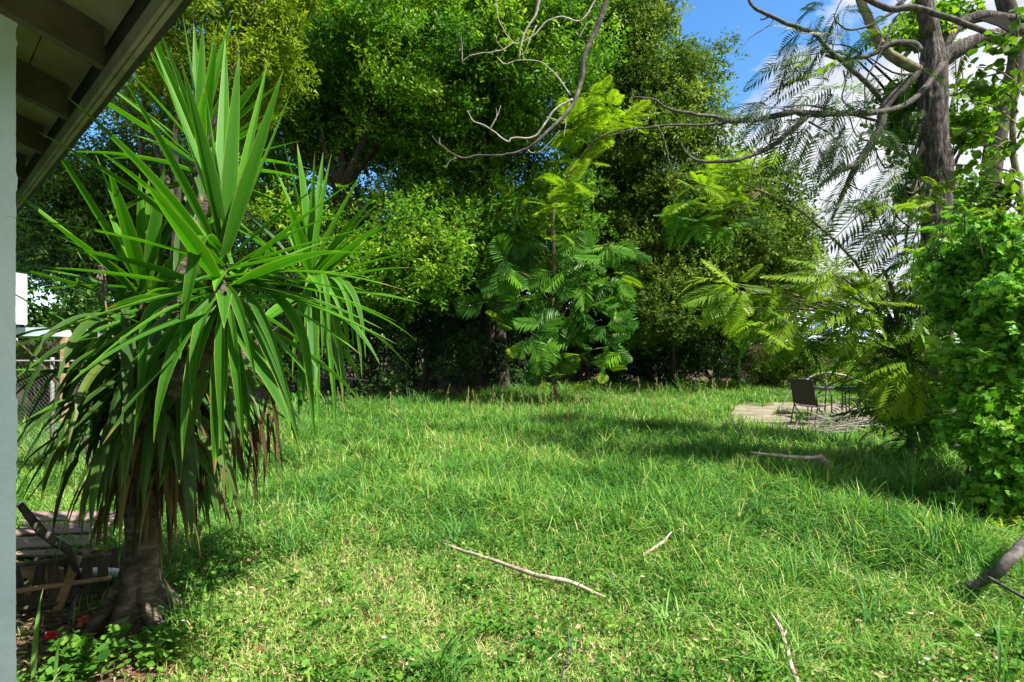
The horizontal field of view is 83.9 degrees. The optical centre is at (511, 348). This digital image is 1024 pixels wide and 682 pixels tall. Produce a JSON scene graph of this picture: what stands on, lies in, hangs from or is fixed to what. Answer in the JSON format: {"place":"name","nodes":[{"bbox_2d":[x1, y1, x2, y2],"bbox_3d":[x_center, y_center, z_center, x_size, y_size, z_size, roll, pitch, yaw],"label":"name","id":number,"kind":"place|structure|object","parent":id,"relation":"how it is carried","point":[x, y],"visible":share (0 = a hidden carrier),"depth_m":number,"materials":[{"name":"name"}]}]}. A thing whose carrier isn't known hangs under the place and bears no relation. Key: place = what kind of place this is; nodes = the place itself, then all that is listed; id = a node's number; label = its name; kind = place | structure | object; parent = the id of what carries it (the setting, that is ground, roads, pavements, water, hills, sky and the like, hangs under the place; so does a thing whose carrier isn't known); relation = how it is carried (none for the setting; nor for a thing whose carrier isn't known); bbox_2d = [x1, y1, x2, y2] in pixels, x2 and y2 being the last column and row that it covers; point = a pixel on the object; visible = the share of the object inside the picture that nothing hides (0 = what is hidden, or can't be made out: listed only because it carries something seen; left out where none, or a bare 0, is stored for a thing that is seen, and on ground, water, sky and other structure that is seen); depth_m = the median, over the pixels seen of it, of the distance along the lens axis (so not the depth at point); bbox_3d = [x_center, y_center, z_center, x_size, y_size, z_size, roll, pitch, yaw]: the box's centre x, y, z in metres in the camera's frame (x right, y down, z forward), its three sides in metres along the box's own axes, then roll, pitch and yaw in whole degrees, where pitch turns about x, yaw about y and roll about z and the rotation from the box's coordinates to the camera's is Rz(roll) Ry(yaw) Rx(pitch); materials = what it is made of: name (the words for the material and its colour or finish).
{"place":"outdoors","nodes":[
{"label":"outdoors","id":0,"kind":"place"},
{"bbox_2d":[16,352,1022,681],"bbox_3d":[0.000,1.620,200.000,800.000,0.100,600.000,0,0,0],"label":"ground","id":1,"kind":"structure","parent":0,"point":[260,392],"depth_m":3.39,"materials":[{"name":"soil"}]},
{"bbox_2d":[16,590,61,681],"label":"grass clump","id":2,"kind":"object","parent":1,"relation":"on","point":[34,652],"visible":0.76,"depth_m":2.69,"materials":[{"name":"green plant"}]},
{"bbox_2d":[16,501,80,622],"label":"fallen branch","id":3,"kind":"object","parent":1,"relation":"on","point":[41,531],"visible":0.91,"depth_m":3.25,"materials":[{"name":"brown wood"}]},
{"bbox_2d":[16,561,81,585],"bbox_3d":[-3.044,1.440,3.672,0.616,0.156,0.030,0,0,4],"label":"plank","id":4,"kind":"object","parent":1,"relation":"on","point":[27,572],"depth_m":3.66,"materials":[{"name":"brown wood"}]},
{"bbox_2d":[43,630,57,639],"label":"fallen flower","id":5,"kind":"object","parent":1,"relation":"on","point":[51,634],"visible":0.95,"depth_m":3.11,"materials":[{"name":"red plant"}]},
{"bbox_2d":[16,338,88,406],"bbox_3d":[-12.578,0.520,15.140,3.286,2.318,2.425,0,0,0],"label":"chain-link fence","id":6,"kind":"object","parent":1,"relation":"on","point":[20,352],"visible":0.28,"depth_m":14.78,"materials":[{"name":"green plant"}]},
{"bbox_2d":[16,357,99,460],"bbox_3d":[-8.349,0.920,8.070,7.321,1.600,0.072,0,0,4],"label":"chain link fence","id":7,"kind":"object","parent":1,"relation":"on","point":[52,360],"visible":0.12,"depth_m":7.93,"materials":[{"name":"metal"}]},
{"bbox_2d":[16,273,109,421],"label":"neighbour shed","id":8,"kind":"structure","parent":1,"relation":"on","point":[21,306],"depth_m":10.70,"materials":[{"name":"white paint"}]},
{"bbox_2d":[16,277,114,470],"bbox_3d":[-5.176,0.384,6.782,1.051,2.459,0.889,0,0,0],"label":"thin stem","id":9,"kind":"object","parent":1,"relation":"on","point":[83,304],"visible":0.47,"depth_m":6.59,"materials":[{"name":"green plant"}]},
{"bbox_2d":[16,547,118,613],"bbox_3d":[-2.875,1.460,3.658,0.551,0.319,0.298,0,0,-25],"label":"slatted crate","id":10,"kind":"object","parent":1,"relation":"on","point":[100,561],"visible":0.72,"depth_m":3.55,"materials":[{"name":"brown wood"}]},
{"bbox_2d":[16,511,115,556],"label":"wooden deck","id":11,"kind":"structure","parent":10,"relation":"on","point":[27,529],"depth_m":4.43,"materials":[{"name":"grey wood"}]},
{"bbox_2d":[53,555,81,611],"bbox_3d":[-2.781,1.500,3.547,0.178,0.416,0.034,0,0,-24],"label":"wood stake","id":12,"kind":"object","parent":1,"relation":"on","point":[61,599],"visible":0.5,"depth_m":3.54,"materials":[{"name":"brown wood"}]},
{"bbox_2d":[19,633,130,681],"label":"weed plant","id":13,"kind":"object","parent":1,"relation":"on","point":[47,671],"visible":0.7,"depth_m":2.73,"materials":[{"name":"green plant"}]},
{"bbox_2d":[78,615,89,625],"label":"fallen flower","id":14,"kind":"object","parent":1,"relation":"on","point":[85,619],"visible":0.99,"depth_m":3.29,"materials":[{"name":"red plant"}]},
{"bbox_2d":[0,0,192,681],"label":"house","id":15,"kind":"structure","parent":1,"relation":"on","point":[89,56],"depth_m":1.77,"materials":[{"name":"white paint"}]},
{"bbox_2d":[38,616,176,681],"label":"weed plant","id":16,"kind":"object","parent":1,"relation":"on","point":[74,645],"visible":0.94,"depth_m":2.80,"materials":[{"name":"green plant"}]},
{"bbox_2d":[16,93,285,395],"bbox_3d":[-9.770,-2.498,13.802,8.612,8.556,6.314,0,0,0],"label":"oak tree","id":17,"kind":"object","parent":1,"relation":"on","point":[58,191],"visible":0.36,"depth_m":12.56,"materials":[{"name":"green plant"}]},
{"bbox_2d":[124,624,189,665],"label":"weed plant","id":18,"kind":"object","parent":1,"relation":"on","point":[159,643],"visible":0.84,"depth_m":2.89,"materials":[{"name":"green plant"}]},
{"bbox_2d":[132,569,253,636],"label":"grass clump","id":19,"kind":"object","parent":1,"relation":"on","point":[182,609],"visible":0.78,"depth_m":3.27,"materials":[{"name":"green plant"}]},
{"bbox_2d":[163,545,239,597],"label":"weed plant","id":20,"kind":"object","parent":1,"relation":"on","point":[210,575],"visible":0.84,"depth_m":3.72,"materials":[{"name":"green plant"}]},
{"bbox_2d":[1,14,417,646],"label":"yucca tree","id":21,"kind":"object","parent":1,"relation":"on","point":[177,390],"visible":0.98,"depth_m":2.94,"materials":[{"name":"green plant"}]},
{"bbox_2d":[100,0,329,256],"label":"lime leaved tree","id":22,"kind":"object","parent":1,"relation":"on","point":[281,23],"visible":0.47,"depth_m":11.17,"materials":[{"name":"green plant"}]},
{"bbox_2d":[35,3,452,387],"bbox_3d":[-10.841,-7.039,24.326,17.038,17.526,13.241,0,0,0],"label":"evergreen tree","id":23,"kind":"object","parent":1,"relation":"on","point":[262,175],"visible":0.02,"depth_m":22.51,"materials":[{"name":"green plant"}]},
{"bbox_2d":[257,515,330,559],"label":"grass clump","id":24,"kind":"object","parent":1,"relation":"on","point":[280,542],"visible":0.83,"depth_m":4.38,"materials":[{"name":"green plant"}]},
{"bbox_2d":[243,226,379,410],"bbox_3d":[-5.369,-0.734,14.752,3.914,4.698,3.852,0,0,-24],"label":"shrub","id":25,"kind":"object","parent":1,"relation":"on","point":[288,361],"visible":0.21,"depth_m":14.49,"materials":[{"name":"green plant"}]},
{"bbox_2d":[198,0,509,401],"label":"oak tree","id":26,"kind":"object","parent":1,"relation":"on","point":[350,118],"visible":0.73,"depth_m":15.32,"materials":[{"name":"green plant"}]},
{"bbox_2d":[286,279,421,404],"bbox_3d":[-4.283,-0.383,15.975,3.907,4.018,3.940,0,0,0],"label":"shrub","id":27,"kind":"object","parent":1,"relation":"on","point":[383,347],"visible":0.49,"depth_m":15.35,"materials":[{"name":"green plant"}]},
{"bbox_2d":[350,401,363,415],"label":"weed plant","id":28,"kind":"object","parent":1,"relation":"on","point":[358,409],"visible":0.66,"depth_m":12.62,"materials":[{"name":"green plant"}]},
{"bbox_2d":[368,395,384,414],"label":"weed plant","id":29,"kind":"object","parent":1,"relation":"on","point":[376,406],"visible":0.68,"depth_m":12.84,"materials":[{"name":"green plant"}]},
{"bbox_2d":[300,616,477,681],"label":"weed plant","id":30,"kind":"object","parent":1,"relation":"on","point":[395,676],"visible":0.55,"depth_m":2.73,"materials":[{"name":"green plant"}]},
{"bbox_2d":[349,278,491,401],"bbox_3d":[-2.765,-0.374,17.062,4.453,5.203,3.430,0,0,25],"label":"shrub","id":31,"kind":"object","parent":1,"relation":"on","point":[470,343],"visible":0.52,"depth_m":17.06,"materials":[{"name":"green plant"}]},
{"bbox_2d":[393,115,485,395],"bbox_3d":[-2.626,-3.395,19.463,3.927,10.247,3.135,0,0,0],"label":"tree stem","id":32,"kind":"object","parent":1,"relation":"on","point":[413,359],"depth_m":19.41,"materials":[{"name":"brown plant"}]},
{"bbox_2d":[421,83,485,396],"bbox_3d":[-2.395,-3.691,19.116,3.696,10.850,3.415,0,0,0],"label":"tree stem","id":33,"kind":"object","parent":1,"relation":"on","point":[427,369],"depth_m":18.85,"materials":[{"name":"brown plant"}]},
{"bbox_2d":[384,263,533,393],"bbox_3d":[-1.758,-0.815,18.834,5.046,4.952,4.057,0,0,-14],"label":"shrub","id":34,"kind":"object","parent":1,"relation":"on","point":[495,346],"visible":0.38,"depth_m":18.20,"materials":[{"name":"green plant"}]},
{"bbox_2d":[322,0,645,392],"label":"oak tree","id":35,"kind":"object","parent":1,"relation":"on","point":[507,88],"visible":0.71,"depth_m":15.69,"materials":[{"name":"green plant"}]},
{"bbox_2d":[16,220,958,374],"bbox_3d":[8.508,-1.564,39.743,89.410,14.350,21.403,0,0,0],"label":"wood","id":36,"kind":"object","parent":1,"relation":"on","point":[33,320],"depth_m":34.31,"materials":[{"name":"wood"}]},
{"bbox_2d":[448,150,547,389],"bbox_3d":[-0.794,-2.792,20.114,4.153,9.002,3.013,0,0,0],"label":"tree stem","id":37,"kind":"object","parent":1,"relation":"on","point":[497,330],"visible":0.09,"depth_m":19.82,"materials":[{"name":"brown plant"}]},
{"bbox_2d":[458,262,547,390],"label":"shrub","id":38,"kind":"object","parent":1,"relation":"on","point":[511,369],"visible":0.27,"depth_m":20.32,"materials":[{"name":"green plant"}]},
{"bbox_2d":[349,0,661,384],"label":"evergreen tree","id":39,"kind":"object","parent":1,"relation":"on","point":[522,335],"visible":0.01,"depth_m":23.56,"materials":[{"name":"green plant"}]},
{"bbox_2d":[423,301,593,378],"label":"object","id":40,"kind":"structure","parent":1,"relation":"on","point":[586,377],"depth_m":30.00,"materials":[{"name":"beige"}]},
{"bbox_2d":[305,374,727,439],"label":"seeding grass","id":41,"kind":"structure","parent":1,"relation":"on","point":[563,391],"depth_m":13.31,"materials":[{"name":"green plant"}]},
{"bbox_2d":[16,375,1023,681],"bbox_3d":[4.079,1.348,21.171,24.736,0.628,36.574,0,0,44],"label":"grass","id":42,"kind":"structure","parent":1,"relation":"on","point":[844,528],"depth_m":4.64,"materials":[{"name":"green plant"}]},
{"bbox_2d":[80,567,118,577],"bbox_3d":[-2.762,1.495,3.792,0.506,0.069,0.079,0,0,0],"label":"white pipe","id":43,"kind":"object","parent":42,"relation":"on","point":[113,572],"visible":0.16,"depth_m":3.77,"materials":[{"name":"paint"}]},
{"bbox_2d":[561,629,572,681],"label":"fallen stick","id":44,"kind":"object","parent":42,"relation":"on","point":[566,665],"visible":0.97,"depth_m":2.77,"materials":[{"name":"grey wood"}]},
{"bbox_2d":[642,531,671,556],"bbox_3d":[1.093,1.458,4.239,0.322,0.130,0.046,0,0,-33],"label":"fallen stick","id":45,"kind":"object","parent":42,"relation":"on","point":[653,548],"visible":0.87,"depth_m":4.20,"materials":[{"name":"beige wood"}]},
{"bbox_2d":[963,533,1023,598],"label":"fallen limb","id":46,"kind":"object","parent":42,"relation":"on","point":[1010,558],"visible":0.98,"depth_m":3.41,"materials":[{"name":"grey wood"}]},
{"bbox_2d":[442,543,604,597],"bbox_3d":[0.004,1.539,3.975,1.379,0.082,0.102,0,0,35],"label":"fallen stick","id":47,"kind":"object","parent":1,"relation":"on","point":[542,576],"visible":0.95,"depth_m":3.85,"materials":[{"name":"beige wood"}]},
{"bbox_2d":[496,630,582,681],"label":"weed plant","id":48,"kind":"object","parent":1,"relation":"on","point":[527,672],"visible":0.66,"depth_m":2.78,"materials":[{"name":"green plant"}]},
{"bbox_2d":[453,75,651,403],"bbox_3d":[1.174,-2.478,15.322,5.538,8.384,4.414,0,0,0],"label":"feathery sapling","id":49,"kind":"object","parent":1,"relation":"on","point":[513,281],"visible":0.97,"depth_m":14.84,"materials":[{"name":"green plant"}]},
{"bbox_2d":[507,262,639,386],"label":"shrub","id":50,"kind":"object","parent":1,"relation":"on","point":[575,351],"visible":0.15,"depth_m":22.33,"materials":[{"name":"green plant"}]},
{"bbox_2d":[558,380,592,392],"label":"weed plant","id":51,"kind":"object","parent":1,"relation":"on","point":[579,386],"visible":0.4,"depth_m":19.42,"materials":[{"name":"green plant"}]},
{"bbox_2d":[562,282,691,386],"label":"shrub","id":52,"kind":"object","parent":1,"relation":"on","point":[629,373],"visible":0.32,"depth_m":22.42,"materials":[{"name":"green plant"}]},
{"bbox_2d":[547,0,760,383],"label":"oak tree","id":53,"kind":"object","parent":1,"relation":"on","point":[638,177],"visible":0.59,"depth_m":19.36,"materials":[{"name":"green plant"}]},
{"bbox_2d":[585,315,728,384],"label":"shrub","id":54,"kind":"object","parent":1,"relation":"on","point":[703,346],"visible":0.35,"depth_m":23.04,"materials":[{"name":"green plant"}]},
{"bbox_2d":[525,0,810,383],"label":"evergreen tree","id":55,"kind":"object","parent":1,"relation":"on","point":[721,343],"visible":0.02,"depth_m":23.73,"materials":[{"name":"green plant"}]},
{"bbox_2d":[589,213,751,383],"bbox_3d":[5.412,-1.721,20.363,5.584,6.982,5.747,0,0,-37],"label":"tree","id":56,"kind":"object","parent":1,"relation":"on","point":[648,295],"visible":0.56,"depth_m":19.34,"materials":[{"name":"green plant"}]},
{"bbox_2d":[643,501,700,540],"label":"grass clump","id":57,"kind":"object","parent":1,"relation":"on","point":[676,516],"visible":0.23,"depth_m":4.69,"materials":[{"name":"green plant"}]},
{"bbox_2d":[669,370,714,394],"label":"weed plant","id":58,"kind":"object","parent":1,"relation":"on","point":[683,388],"visible":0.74,"depth_m":18.44,"materials":[{"name":"green plant"}]},
{"bbox_2d":[678,177,707,381],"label":"tree stem","id":59,"kind":"object","parent":1,"relation":"on","point":[680,372],"depth_m":23.87,"materials":[{"name":"brown plant"}]},
{"bbox_2d":[658,319,783,381],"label":"shrub","id":60,"kind":"object","parent":1,"relation":"on","point":[719,369],"visible":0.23,"depth_m":23.50,"materials":[{"name":"green plant"}]},
{"bbox_2d":[432,0,1023,453],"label":"dead tree","id":61,"kind":"object","parent":1,"relation":"on","point":[934,50],"visible":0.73,"depth_m":7.82,"materials":[{"name":"grey wood"}]},
{"bbox_2d":[859,0,1009,267],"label":"climbing vine","id":62,"kind":"object","parent":61,"relation":"attached to","point":[965,118],"visible":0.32,"depth_m":8.33,"materials":[{"name":"green plant"}]},
{"bbox_2d":[626,141,837,382],"bbox_3d":[7.891,-2.643,20.723,7.383,8.983,6.999,0,0,-22],"label":"oak tree","id":63,"kind":"object","parent":1,"relation":"on","point":[778,237],"visible":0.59,"depth_m":18.87,"materials":[{"name":"green plant"}]},
{"bbox_2d":[729,322,804,387],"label":"shrub","id":64,"kind":"object","parent":1,"relation":"on","point":[756,372],"visible":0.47,"depth_m":21.88,"materials":[{"name":"green plant"}]},
{"bbox_2d":[654,146,902,428],"bbox_3d":[4.752,-0.899,9.897,4.575,5.075,1.894,0,0,0],"label":"feathery sapling","id":65,"kind":"object","parent":1,"relation":"on","point":[731,194],"visible":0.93,"depth_m":9.83,"materials":[{"name":"green plant"}]},
{"bbox_2d":[770,612,799,681],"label":"fallen stick","id":66,"kind":"object","parent":1,"relation":"on","point":[791,667],"visible":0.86,"depth_m":2.90,"materials":[{"name":"beige wood"}]},
{"bbox_2d":[750,451,832,474],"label":"fallen branch","id":67,"kind":"object","parent":1,"relation":"on","point":[821,457],"visible":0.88,"depth_m":6.56,"materials":[{"name":"wood"}]},
{"bbox_2d":[756,317,848,385],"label":"shrub","id":68,"kind":"object","parent":1,"relation":"on","point":[800,371],"visible":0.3,"depth_m":20.61,"materials":[{"name":"green plant"}]},
{"bbox_2d":[673,226,961,464],"bbox_3d":[3.992,0.065,7.154,4.174,3.088,1.899,0,0,-7],"label":"feathery tree","id":69,"kind":"object","parent":1,"relation":"on","point":[909,405],"visible":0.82,"depth_m":6.82,"materials":[{"name":"green plant"}]},
{"bbox_2d":[781,524,872,591],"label":"grass clump","id":70,"kind":"object","parent":1,"relation":"on","point":[827,566],"visible":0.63,"depth_m":3.92,"materials":[{"name":"green plant"}]},
{"bbox_2d":[804,251,896,379],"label":"shrub","id":71,"kind":"object","parent":1,"relation":"on","point":[828,268],"visible":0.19,"depth_m":25.52,"materials":[{"name":"green plant"}]},
{"bbox_2d":[829,440,907,494],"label":"grass clump","id":72,"kind":"object","parent":1,"relation":"on","point":[874,471],"visible":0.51,"depth_m":5.99,"materials":[{"name":"green plant"}]},
{"bbox_2d":[817,334,919,393],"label":"shrub","id":73,"kind":"object","parent":1,"relation":"on","point":[838,376],"visible":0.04,"depth_m":19.32,"materials":[{"name":"green plant"}]},
{"bbox_2d":[719,0,1023,273],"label":"feathery tree","id":74,"kind":"object","parent":1,"relation":"on","point":[871,207],"visible":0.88,"depth_m":7.05,"materials":[{"name":"green plant"}]},
{"bbox_2d":[856,380,920,429],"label":"shrub","id":75,"kind":"object","parent":1,"relation":"on","point":[883,410],"visible":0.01,"depth_m":10.38,"materials":[{"name":"green plant"}]},
{"bbox_2d":[844,438,981,504],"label":"grass clump","id":76,"kind":"object","parent":1,"relation":"on","point":[914,482],"visible":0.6,"depth_m":5.63,"materials":[{"name":"green plant"}]},
{"bbox_2d":[896,581,963,616],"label":"weed plant","id":77,"kind":"object","parent":1,"relation":"on","point":[900,603],"visible":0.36,"depth_m":3.43,"materials":[{"name":"green plant"}]},
{"bbox_2d":[891,587,1023,681],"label":"grass clump","id":78,"kind":"object","parent":1,"relation":"on","point":[1005,651],"visible":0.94,"depth_m":2.77,"materials":[{"name":"green plant"}]},
{"bbox_2d":[892,194,1023,538],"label":"vine thicket","id":79,"kind":"object","parent":1,"relation":"on","point":[977,291],"visible":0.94,"depth_m":5.22,"materials":[{"name":"green plant"}]},
{"bbox_2d":[938,3,1023,402],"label":"broadleaf tree","id":80,"kind":"object","parent":1,"relation":"on","point":[1006,190],"visible":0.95,"depth_m":6.57,"materials":[{"name":"green plant"}]},
{"bbox_2d":[948,616,1023,672],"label":"weed plant","id":81,"kind":"object","parent":1,"relation":"on","point":[956,622],"visible":0.59,"depth_m":3.08,"materials":[{"name":"green plant"}]},
{"bbox_2d":[16,0,1023,341],"label":"sky","id":82,"kind":"structure","parent":0,"point":[707,18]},
{"bbox_2d":[715,402,875,436],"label":"patio","id":83,"kind":"structure","parent":0,"point":[760,411],"depth_m":14.11,"materials":[{"name":"concrete"}]},
{"bbox_2d":[779,409,802,414],"bbox_3d":[6.672,1.512,13.541,0.592,0.118,0.167,0,0,26],"label":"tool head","id":84,"kind":"object","parent":83,"relation":"on","point":[783,411],"visible":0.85,"depth_m":13.58},
{"bbox_2d":[789,376,831,426],"bbox_3d":[6.306,1.094,12.063,0.684,1.034,0.567,0,0,-28],"label":"patio chair","id":85,"kind":"object","parent":83,"relation":"on","point":[803,392],"visible":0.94,"depth_m":11.94,"materials":[{"name":"metal"}]},
{"bbox_2d":[782,372,860,404],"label":"fallen branch","id":86,"kind":"object","parent":83,"relation":"on","point":[826,381],"visible":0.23,"depth_m":13.75,"materials":[{"name":"wood"}]},
{"bbox_2d":[810,386,863,419],"bbox_3d":[7.334,1.238,12.900,0.885,0.740,0.885,0,0,8],"label":"patio table","id":87,"kind":"object","parent":83,"relation":"on","point":[825,389],"visible":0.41,"depth_m":12.76,"materials":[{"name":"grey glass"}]},
{"bbox_2d":[798,399,903,434],"bbox_3d":[7.076,1.424,11.212,2.504,1.172,4.199,0,0,38],"label":"brushwood","id":88,"kind":"object","parent":83,"relation":"on","point":[856,419],"visible":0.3,"depth_m":10.90,"materials":[{"name":"grey plant"}]},
{"bbox_2d":[842,374,877,413],"bbox_3d":[8.207,1.094,13.380,0.685,1.033,0.567,0,0,15],"label":"patio chair","id":89,"kind":"object","parent":83,"relation":"on","point":[854,398],"visible":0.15,"depth_m":13.40,"materials":[{"name":"metal"}]},
{"bbox_2d":[714,309,959,378],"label":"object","id":90,"kind":"structure","parent":0,"point":[759,347],"depth_m":30.50,"materials":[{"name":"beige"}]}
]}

